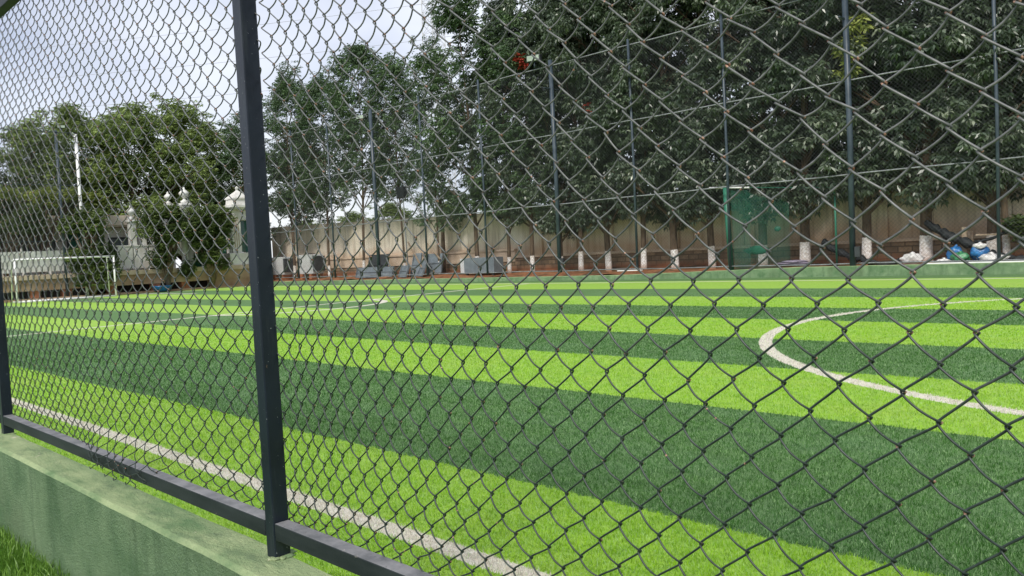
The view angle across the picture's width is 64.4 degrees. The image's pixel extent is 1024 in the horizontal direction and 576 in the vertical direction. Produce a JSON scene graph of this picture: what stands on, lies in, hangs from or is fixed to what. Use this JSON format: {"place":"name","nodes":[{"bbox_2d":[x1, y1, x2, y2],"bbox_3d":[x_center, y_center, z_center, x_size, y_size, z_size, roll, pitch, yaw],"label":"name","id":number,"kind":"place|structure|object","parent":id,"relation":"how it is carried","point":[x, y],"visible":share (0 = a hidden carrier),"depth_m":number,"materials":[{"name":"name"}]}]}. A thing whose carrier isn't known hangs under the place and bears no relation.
{"place":"outdoors","nodes":[
{"label":"outdoors","id":0,"kind":"place"},
{"bbox_2d":[0,522,69,575],"bbox_3d":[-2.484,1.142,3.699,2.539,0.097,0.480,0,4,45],"label":"lawn grass","id":1,"kind":"structure","parent":0,"point":[16,550],"depth_m":3.41,"materials":[{"name":"green plant"}]},
{"bbox_2d":[194,240,225,266],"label":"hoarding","id":2,"kind":"object","parent":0,"point":[197,264],"visible":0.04,"depth_m":45.91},
{"bbox_2d":[19,2,433,49],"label":"power line","id":3,"kind":"object","parent":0,"point":[226,28],"visible":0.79,"depth_m":129.92,"materials":[{"name":"black metal"}]},
{"bbox_2d":[22,35,454,80],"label":"power line","id":4,"kind":"object","parent":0,"point":[229,61],"visible":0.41,"depth_m":130.24,"materials":[{"name":"black metal"}]},
{"bbox_2d":[24,67,472,111],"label":"power line","id":5,"kind":"object","parent":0,"point":[194,97],"visible":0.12,"depth_m":130.92,"materials":[{"name":"black metal"}]},
{"bbox_2d":[421,0,456,215],"bbox_3d":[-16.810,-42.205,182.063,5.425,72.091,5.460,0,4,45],"label":"tree","id":6,"kind":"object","parent":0,"point":[423,34],"depth_m":181.44,"materials":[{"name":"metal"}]},
{"bbox_2d":[0,0,1020,267],"label":"sky","id":7,"kind":"structure","parent":0,"point":[395,34],"materials":[{"name":"white"}]},
{"bbox_2d":[0,274,1023,575],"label":"pitch","id":8,"kind":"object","parent":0,"point":[558,290],"visible":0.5,"depth_m":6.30,"materials":[{"name":"green plastic"}]},
{"bbox_2d":[10,255,116,302],"bbox_3d":[-20.927,-0.448,38.001,0.923,1.972,4.290,0,4,45],"label":"goal","id":9,"kind":"object","parent":8,"relation":"on","point":[15,277],"visible":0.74,"depth_m":37.65,"materials":[{"name":"white metal"}]},
{"bbox_2d":[72,132,88,295],"bbox_3d":[-21.233,-3.575,39.908,0.154,8.078,0.450,-2,3,9],"label":"flag pole","id":10,"kind":"object","parent":8,"relation":"on","point":[79,186],"visible":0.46,"depth_m":39.92,"materials":[{"name":"white metal"}]},
{"bbox_2d":[55,204,122,295],"bbox_3d":[-20.741,-1.845,40.001,2.320,4.533,2.926,0,4,45],"label":"shrub","id":11,"kind":"object","parent":8,"relation":"on","point":[101,248],"visible":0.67,"depth_m":39.75,"materials":[{"name":"green plant"}]},
{"bbox_2d":[152,285,171,291],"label":"tub","id":12,"kind":"object","parent":8,"relation":"on","point":[163,289],"visible":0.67,"depth_m":42.24,"materials":[{"name":"blue plastic"}]},
{"bbox_2d":[132,203,198,285],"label":"shrub","id":13,"kind":"object","parent":12,"relation":"in","point":[171,227],"visible":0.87,"depth_m":42.27,"materials":[{"name":"green plant"}]},
{"bbox_2d":[184,202,237,286],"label":"tree","id":14,"kind":"object","parent":8,"relation":"on","point":[220,217],"visible":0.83,"depth_m":44.03,"materials":[{"name":"green plant"}]},
{"bbox_2d":[273,258,971,280],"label":"earth bank","id":15,"kind":"structure","parent":0,"point":[575,273],"depth_m":32.49,"materials":[{"name":"brown soil"}]},
{"bbox_2d":[272,256,292,279],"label":"cabinet","id":16,"kind":"object","parent":15,"relation":"on","point":[282,260],"visible":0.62,"depth_m":48.19,"materials":[{"name":"grey metal"}]},
{"bbox_2d":[299,253,324,279],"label":"cabinet","id":17,"kind":"object","parent":15,"relation":"on","point":[317,268],"visible":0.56,"depth_m":46.09,"materials":[{"name":"grey metal"}]},
{"bbox_2d":[355,266,394,277],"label":"metal sheet","id":18,"kind":"object","parent":15,"relation":"on","point":[383,272],"visible":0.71,"depth_m":42.09,"materials":[{"name":"grey metal"}]},
{"bbox_2d":[368,254,389,266],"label":"metal sheet","id":19,"kind":"object","parent":15,"relation":"on","point":[374,257],"visible":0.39,"depth_m":42.78,"materials":[{"name":"grey metal"}]},
{"bbox_2d":[396,186,408,276],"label":"lamp post","id":20,"kind":"object","parent":15,"relation":"on","point":[403,191],"visible":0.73,"depth_m":40.02,"materials":[{"name":"metal"}]},
{"bbox_2d":[398,265,409,276],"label":"metal sheet","id":21,"kind":"object","parent":15,"relation":"on","point":[404,273],"visible":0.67,"depth_m":40.08,"materials":[{"name":"grey metal"}]},
{"bbox_2d":[410,253,422,276],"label":"metal sheet","id":22,"kind":"object","parent":15,"relation":"on","point":[416,261],"visible":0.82,"depth_m":40.15,"materials":[{"name":"grey metal"}]},
{"bbox_2d":[407,241,425,273],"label":"timber prop","id":23,"kind":"object","parent":15,"relation":"on","point":[415,255],"visible":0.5,"depth_m":40.01,"materials":[{"name":"brown wood"}]},
{"bbox_2d":[416,260,428,276],"bbox_3d":[-4.340,-0.967,39.427,0.090,0.850,0.750,24,-9,-24],"label":"metal sheet","id":24,"kind":"object","parent":15,"relation":"on","point":[423,264],"visible":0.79,"depth_m":39.45,"materials":[{"name":"grey metal"}]},
{"bbox_2d":[426,253,443,272],"bbox_3d":[-3.745,-1.202,39.403,1.000,0.950,0.090,-1,-8,39],"label":"metal sheet","id":25,"kind":"object","parent":15,"relation":"on","point":[433,260],"visible":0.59,"depth_m":39.40,"materials":[{"name":"grey metal"}]},
{"bbox_2d":[413,186,463,272],"bbox_3d":[-3.268,-2.834,39.868,3.569,4.417,3.049,0,4,45],"label":"palm","id":26,"kind":"object","parent":15,"relation":"on","point":[443,247],"visible":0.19,"depth_m":39.92,"materials":[{"name":"green plant"}]},
{"bbox_2d":[460,257,503,274],"bbox_3d":[-1.363,-0.915,36.412,2.220,0.900,0.600,0,4,45],"label":"cabinet","id":27,"kind":"object","parent":15,"relation":"on","point":[466,269],"visible":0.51,"depth_m":36.00,"materials":[{"name":"grey metal"}]},
{"bbox_2d":[709,187,837,269],"bbox_3d":[8.238,-1.971,25.724,4.181,2.813,0.568,0,4,45],"label":"net bay","id":28,"kind":"object","parent":15,"relation":"on","point":[755,249],"visible":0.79,"depth_m":26.34,"materials":[{"name":"green metal"}]},
{"bbox_2d":[776,260,808,266],"bbox_3d":[8.657,-0.765,25.148,1.438,0.200,0.610,0,4,45],"label":"matting","id":29,"kind":"object","parent":15,"relation":"on","point":[794,262],"visible":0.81,"depth_m":24.90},
{"bbox_2d":[821,239,874,264],"bbox_3d":[10.181,-1.079,24.668,0.262,0.924,1.920,-4,3,-26],"label":"net roll","id":30,"kind":"object","parent":15,"relation":"on","point":[863,258],"visible":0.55,"depth_m":24.76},
{"bbox_2d":[869,258,900,264],"bbox_3d":[10.848,-0.731,23.573,1.029,0.280,0.220,-1,3,39],"label":"net roll","id":31,"kind":"object","parent":15,"relation":"on","point":[872,260],"visible":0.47,"depth_m":23.52,"materials":[{"name":"grey"}]},
{"bbox_2d":[899,251,924,263],"bbox_3d":[11.309,-0.843,23.002,0.686,0.381,0.471,0,4,45],"label":"sack","id":32,"kind":"object","parent":15,"relation":"on","point":[905,257],"visible":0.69,"depth_m":22.85,"materials":[{"name":"white plastic"}]},
{"bbox_2d":[924,220,976,248],"bbox_3d":[12.186,-1.489,22.640,0.318,0.896,1.500,-4,3,-30],"label":"net roll","id":33,"kind":"object","parent":15,"relation":"on","point":[943,234],"visible":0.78,"depth_m":22.59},
{"bbox_2d":[974,228,1015,242],"bbox_3d":[13.236,-1.614,21.494,1.774,0.776,0.166,-1,3,34],"label":"net roll","id":34,"kind":"object","parent":33,"relation":"on","point":[986,239],"visible":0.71,"depth_m":21.81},
{"bbox_2d":[976,233,1023,235],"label":"plank","id":35,"kind":"object","parent":34,"relation":"on","point":[989,234],"visible":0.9,"depth_m":21.89,"materials":[{"name":"beige wood"}]},
{"bbox_2d":[946,244,961,260],"bbox_3d":[11.967,-0.948,21.944,0.435,0.468,0.363,0,4,45],"label":"sack","id":36,"kind":"object","parent":15,"relation":"on","point":[955,249],"visible":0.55,"depth_m":21.88,"materials":[{"name":"blue plastic"}]},
{"bbox_2d":[950,251,969,260],"bbox_3d":[11.949,-0.833,21.686,0.496,0.331,0.330,0,4,45],"label":"sack","id":37,"kind":"object","parent":15,"relation":"on","point":[964,257],"visible":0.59,"depth_m":21.58,"materials":[{"name":"green plastic"}]},
{"bbox_2d":[952,231,973,241],"bbox_3d":[12.689,-1.298,23.055,0.123,0.662,0.765,-5,3,-41],"label":"broken crate","id":38,"kind":"object","parent":15,"relation":"on","point":[970,233],"visible":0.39,"depth_m":22.81,"materials":[{"name":"brown wood"}]},
{"bbox_2d":[962,227,967,253],"bbox_3d":[12.482,-1.154,22.412,0.120,1.054,0.130,0,4,45],"label":"timber post","id":39,"kind":"object","parent":15,"relation":"on","point":[964,234],"visible":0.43,"depth_m":22.39,"materials":[{"name":"brown wood"}]},
{"bbox_2d":[970,247,989,259],"bbox_3d":[12.376,-0.969,21.514,0.461,0.517,0.396,0,4,45],"label":"sack","id":40,"kind":"object","parent":15,"relation":"on","point":[975,253],"visible":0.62,"depth_m":21.41,"materials":[{"name":"blue plastic"}]},
{"bbox_2d":[972,242,986,248],"bbox_3d":[12.335,-1.123,21.457,0.314,0.197,0.307,-2,3,18],"label":"sack","id":41,"kind":"object","parent":40,"relation":"on","point":[981,245],"visible":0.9,"depth_m":21.36,"materials":[{"name":"white plastic"}]},
{"bbox_2d":[976,252,1009,261],"bbox_3d":[12.499,-0.798,21.160,0.804,0.298,0.395,0,4,45],"label":"sack","id":42,"kind":"object","parent":15,"relation":"on","point":[990,256],"visible":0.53,"depth_m":21.09,"materials":[{"name":"white plastic"}]},
{"bbox_2d":[990,249,1023,260],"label":"net roll","id":43,"kind":"object","parent":15,"relation":"on","point":[1011,256],"visible":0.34,"depth_m":21.30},
{"bbox_2d":[1001,213,1023,243],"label":"shrub","id":44,"kind":"object","parent":15,"relation":"on","point":[1015,220],"visible":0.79,"depth_m":21.36,"materials":[{"name":"green plant"}]},
{"label":"ground","id":45,"kind":"structure","parent":0,"visible":0},
{"bbox_2d":[0,147,33,209],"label":"tree","id":46,"kind":"object","parent":45,"relation":"on","point":[2,158],"visible":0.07,"depth_m":42.61,"materials":[{"name":"green plant"}]},
{"bbox_2d":[0,107,107,217],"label":"tree","id":47,"kind":"object","parent":45,"relation":"on","point":[34,146],"visible":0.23,"depth_m":43.15,"materials":[{"name":"green plant"}]},
{"bbox_2d":[6,101,149,215],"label":"tree","id":48,"kind":"object","parent":45,"relation":"on","point":[70,123],"visible":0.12,"depth_m":45.66,"materials":[{"name":"green plant"}]},
{"bbox_2d":[2,264,249,300],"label":"terrace","id":49,"kind":"structure","parent":45,"relation":"on","point":[230,275],"depth_m":42.17,"materials":[{"name":"beige concrete"}]},
{"bbox_2d":[0,203,50,275],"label":"shrub","id":50,"kind":"object","parent":49,"relation":"on","point":[26,226],"visible":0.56,"depth_m":38.77,"materials":[{"name":"green plant"}]},
{"bbox_2d":[0,247,76,275],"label":"parapet","id":51,"kind":"structure","parent":49,"relation":"on","point":[50,255],"depth_m":38.89,"materials":[{"name":"white paint"}]},
{"bbox_2d":[0,184,85,274],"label":"shrub","id":52,"kind":"object","parent":49,"relation":"on","point":[52,197],"visible":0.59,"depth_m":39.98,"materials":[{"name":"green plant"}]},
{"bbox_2d":[1,216,144,276],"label":"white building","id":53,"kind":"structure","parent":49,"relation":"on","point":[117,228],"depth_m":42.91,"materials":[{"name":"paint"}]},
{"bbox_2d":[16,232,55,251],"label":"window","id":54,"kind":"structure","parent":53,"relation":"in","point":[24,246],"depth_m":41.13,"materials":[{"name":"grey glass"}]},
{"bbox_2d":[66,232,104,256],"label":"window","id":55,"kind":"structure","parent":53,"relation":"in","point":[74,243],"depth_m":42.52,"materials":[{"name":"grey glass"}]},
{"bbox_2d":[108,237,137,255],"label":"window","id":56,"kind":"structure","parent":53,"relation":"in","point":[118,243],"depth_m":44.01,"materials":[{"name":"grey glass"}]},
{"bbox_2d":[62,192,112,245],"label":"shrub","id":57,"kind":"object","parent":49,"relation":"on","point":[103,200],"visible":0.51,"depth_m":41.33,"materials":[{"name":"green plant"}]},
{"bbox_2d":[116,245,157,268],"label":"parapet","id":58,"kind":"structure","parent":49,"relation":"on","point":[137,259],"depth_m":42.56,"materials":[{"name":"white paint"}]},
{"bbox_2d":[125,203,200,269],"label":"ornamental gate","id":59,"kind":"structure","parent":49,"relation":"on","point":[131,234],"depth_m":43.13,"materials":[{"name":"white paint"}]},
{"bbox_2d":[126,206,134,219],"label":"finial","id":60,"kind":"object","parent":59,"relation":"on","point":[130,212],"visible":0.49,"depth_m":42.60,"materials":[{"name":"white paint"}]},
{"bbox_2d":[164,192,171,203],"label":"finial","id":61,"kind":"object","parent":59,"relation":"on","point":[166,195],"visible":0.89,"depth_m":43.99,"materials":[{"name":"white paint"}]},
{"bbox_2d":[179,187,188,202],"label":"finial","id":62,"kind":"object","parent":59,"relation":"on","point":[184,197],"visible":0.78,"depth_m":44.59,"materials":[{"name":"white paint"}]},
{"bbox_2d":[181,236,190,263],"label":"column","id":63,"kind":"structure","parent":49,"relation":"on","point":[184,247],"depth_m":44.26,"materials":[{"name":"white paint"}]},
{"bbox_2d":[177,258,197,278],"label":"shrub","id":64,"kind":"object","parent":49,"relation":"on","point":[186,269],"visible":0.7,"depth_m":43.51,"materials":[{"name":"green plant"}]},
{"bbox_2d":[220,186,248,265],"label":"gate pillar","id":65,"kind":"structure","parent":49,"relation":"on","point":[241,228],"depth_m":46.23,"materials":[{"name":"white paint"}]},
{"bbox_2d":[240,221,247,251],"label":"window","id":66,"kind":"structure","parent":65,"relation":"in","point":[243,223],"depth_m":46.87,"materials":[{"name":"green glass"}]},
{"bbox_2d":[4,284,249,302],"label":"wall","id":67,"kind":"structure","parent":45,"relation":"on","point":[123,293],"depth_m":41.99,"materials":[{"name":"concrete"}]},
{"bbox_2d":[0,128,84,299],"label":"chain link fence","id":68,"kind":"object","parent":67,"relation":"on","point":[61,200],"visible":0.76,"depth_m":39.10,"materials":[{"name":"grey metal"}]},
{"bbox_2d":[40,101,221,268],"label":"tree","id":69,"kind":"object","parent":45,"relation":"on","point":[128,134],"visible":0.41,"depth_m":46.08,"materials":[{"name":"green plant"}]},
{"bbox_2d":[0,429,331,575],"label":"wall","id":70,"kind":"structure","parent":45,"relation":"on","point":[77,518],"depth_m":2.93,"materials":[{"name":"concrete"}]},
{"bbox_2d":[0,0,1023,575],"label":"chain link fence","id":71,"kind":"object","parent":70,"relation":"on","point":[276,528],"visible":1,"depth_m":1.96,"materials":[{"name":"grey metal"}]},
{"bbox_2d":[119,92,241,260],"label":"tree","id":72,"kind":"object","parent":45,"relation":"on","point":[180,135],"visible":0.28,"depth_m":49.51,"materials":[{"name":"green plant"}]},
{"bbox_2d":[167,111,243,252],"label":"tree","id":73,"kind":"object","parent":45,"relation":"on","point":[215,148],"visible":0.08,"depth_m":51.74,"materials":[{"name":"green plant"}]},
{"bbox_2d":[197,111,279,252],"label":"tree","id":74,"kind":"object","parent":45,"relation":"on","point":[234,142],"visible":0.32,"depth_m":49.22,"materials":[{"name":"green plant"}]},
{"bbox_2d":[262,60,321,278],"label":"tree","id":75,"kind":"object","parent":45,"relation":"on","point":[276,103],"visible":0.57,"depth_m":47.27,"materials":[{"name":"green plant"}]},
{"bbox_2d":[265,119,335,244],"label":"tree","id":76,"kind":"object","parent":45,"relation":"on","point":[312,214],"visible":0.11,"depth_m":51.83,"materials":[{"name":"green plant"}]},
{"bbox_2d":[299,219,323,224],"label":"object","id":77,"kind":"object","parent":45,"relation":"on","point":[311,221],"visible":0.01,"depth_m":74.34,"materials":[{"name":"white"}]},
{"bbox_2d":[287,70,366,275],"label":"tree","id":78,"kind":"object","parent":45,"relation":"on","point":[309,107],"visible":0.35,"depth_m":44.88,"materials":[{"name":"green plant"}]},
{"bbox_2d":[334,209,367,222],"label":"tree","id":79,"kind":"object","parent":45,"relation":"on","point":[354,216],"visible":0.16,"depth_m":70.76,"materials":[{"name":"green plant"}]},
{"bbox_2d":[316,40,405,267],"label":"tree","id":80,"kind":"object","parent":45,"relation":"on","point":[367,58],"visible":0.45,"depth_m":42.14,"materials":[{"name":"green plant"}]},
{"bbox_2d":[361,202,411,220],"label":"tree","id":81,"kind":"object","parent":45,"relation":"on","point":[388,215],"visible":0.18,"depth_m":64.84,"materials":[{"name":"green plant"}]},
{"bbox_2d":[353,53,427,265],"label":"tree","id":82,"kind":"object","parent":45,"relation":"on","point":[398,90],"visible":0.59,"depth_m":40.58,"materials":[{"name":"green plant"}]},
{"bbox_2d":[404,33,462,274],"bbox_3d":[-3.783,-6.262,39.466,2.907,11.809,3.328,-3,3,-8],"label":"tree","id":83,"kind":"object","parent":45,"relation":"on","point":[427,166],"visible":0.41,"depth_m":38.85,"materials":[{"name":"green plant"}]},
{"bbox_2d":[395,0,521,274],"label":"tree","id":84,"kind":"object","parent":45,"relation":"on","point":[456,25],"visible":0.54,"depth_m":36.78,"materials":[{"name":"green plant"}]},
{"bbox_2d":[449,0,556,273],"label":"tree","id":85,"kind":"object","parent":45,"relation":"on","point":[492,4],"visible":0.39,"depth_m":34.91,"materials":[{"name":"green plant"}]},
{"bbox_2d":[468,0,572,270],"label":"tree","id":86,"kind":"object","parent":45,"relation":"on","point":[490,69],"visible":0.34,"depth_m":33.94,"materials":[{"name":"green plant"}]},
{"bbox_2d":[512,53,528,69],"bbox_3d":[0.352,-9.174,32.857,0.774,0.764,0.637,-2,3,25],"label":"blossom","id":87,"kind":"object","parent":86,"relation":"attached to","point":[521,63],"visible":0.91,"depth_m":32.80,"materials":[{"name":"red plant"}]},
{"bbox_2d":[483,0,599,271],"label":"tree","id":88,"kind":"object","parent":45,"relation":"on","point":[548,221],"visible":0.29,"depth_m":32.97,"materials":[{"name":"green plant"}]},
{"bbox_2d":[508,0,631,271],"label":"tree","id":89,"kind":"object","parent":45,"relation":"on","point":[582,32],"visible":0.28,"depth_m":32.12,"materials":[{"name":"green plant"}]},
{"bbox_2d":[513,0,694,274],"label":"tree","id":90,"kind":"object","parent":45,"relation":"on","point":[564,23],"visible":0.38,"depth_m":30.93,"materials":[{"name":"green plant"}]},
{"bbox_2d":[564,0,717,267],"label":"tree","id":91,"kind":"object","parent":45,"relation":"on","point":[617,29],"visible":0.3,"depth_m":29.62,"materials":[{"name":"green plant"}]},
{"bbox_2d":[271,182,1023,281],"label":"boundary wall","id":92,"kind":"structure","parent":45,"relation":"on","point":[693,250],"depth_m":31.54,"materials":[{"name":"beige paint"}]},
{"bbox_2d":[274,262,1023,283],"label":"wall","id":93,"kind":"structure","parent":45,"relation":"on","point":[939,269],"depth_m":24.44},
{"bbox_2d":[267,0,1023,278],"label":"chain link fence","id":94,"kind":"object","parent":93,"relation":"on","point":[854,251],"visible":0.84,"depth_m":26.95,"materials":[{"name":"grey metal"}]},
{"bbox_2d":[356,114,365,121],"bbox_3d":[-7.321,-8.182,39.373,0.480,0.384,0.184,-2,3,28],"label":"floodlight","id":95,"kind":"object","parent":94,"relation":"attached to","point":[361,116],"visible":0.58,"depth_m":39.29,"materials":[{"name":"grey metal"}]},
{"bbox_2d":[526,54,541,67],"bbox_3d":[0.852,-8.700,31.215,0.600,0.480,0.230,-1,3,30],"label":"floodlight","id":96,"kind":"object","parent":94,"relation":"attached to","point":[530,58],"visible":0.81,"depth_m":31.14,"materials":[{"name":"grey metal"}]},
{"bbox_2d":[927,261,1023,263],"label":"plank","id":97,"kind":"object","parent":93,"relation":"on","point":[973,262],"visible":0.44,"depth_m":21.12,"materials":[{"name":"white wood"}]},
{"bbox_2d":[584,0,750,269],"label":"tree","id":98,"kind":"object","parent":45,"relation":"on","point":[638,68],"visible":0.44,"depth_m":28.84,"materials":[{"name":"green plant"}]},
{"bbox_2d":[615,0,830,268],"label":"tree","id":99,"kind":"object","parent":45,"relation":"on","point":[710,210],"visible":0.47,"depth_m":27.72,"materials":[{"name":"green plant"}]},
{"bbox_2d":[663,0,844,266],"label":"tree","id":100,"kind":"object","parent":45,"relation":"on","point":[739,93],"visible":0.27,"depth_m":26.21,"materials":[{"name":"green plant"}]},
{"bbox_2d":[698,2,821,181],"bbox_3d":[10.798,-8.428,33.042,7.180,15.681,6.455,-2,3,20],"label":"tree","id":101,"kind":"object","parent":45,"relation":"on","point":[779,114],"depth_m":33.91,"materials":[{"name":"green plant"}]},
{"bbox_2d":[692,0,915,261],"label":"tree","id":102,"kind":"object","parent":45,"relation":"on","point":[804,248],"visible":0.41,"depth_m":25.16,"materials":[{"name":"green plant"}]},
{"bbox_2d":[717,0,966,264],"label":"tree","id":103,"kind":"object","parent":45,"relation":"on","point":[866,241],"visible":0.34,"depth_m":24.00,"materials":[{"name":"green plant"}]},
{"bbox_2d":[790,0,1023,262],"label":"tree","id":104,"kind":"object","parent":45,"relation":"on","point":[931,44],"visible":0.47,"depth_m":22.88,"materials":[{"name":"green plant"}]},
{"bbox_2d":[870,1,958,168],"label":"tree","id":105,"kind":"object","parent":45,"relation":"on","point":[939,70],"visible":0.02,"depth_m":29.11,"materials":[{"name":"green plant"}]},
{"bbox_2d":[822,0,1023,251],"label":"tree","id":106,"kind":"object","parent":45,"relation":"on","point":[974,120],"visible":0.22,"depth_m":22.05,"materials":[{"name":"green plant"}]},
{"bbox_2d":[901,0,1023,252],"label":"tree","id":107,"kind":"object","parent":45,"relation":"on","point":[984,75],"visible":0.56,"depth_m":21.29,"materials":[{"name":"green plant"}]},
{"bbox_2d":[949,3,1023,127],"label":"tree","id":108,"kind":"object","parent":45,"relation":"on","point":[1010,77],"visible":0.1,"depth_m":21.41,"materials":[{"name":"green plant"}]}
]}

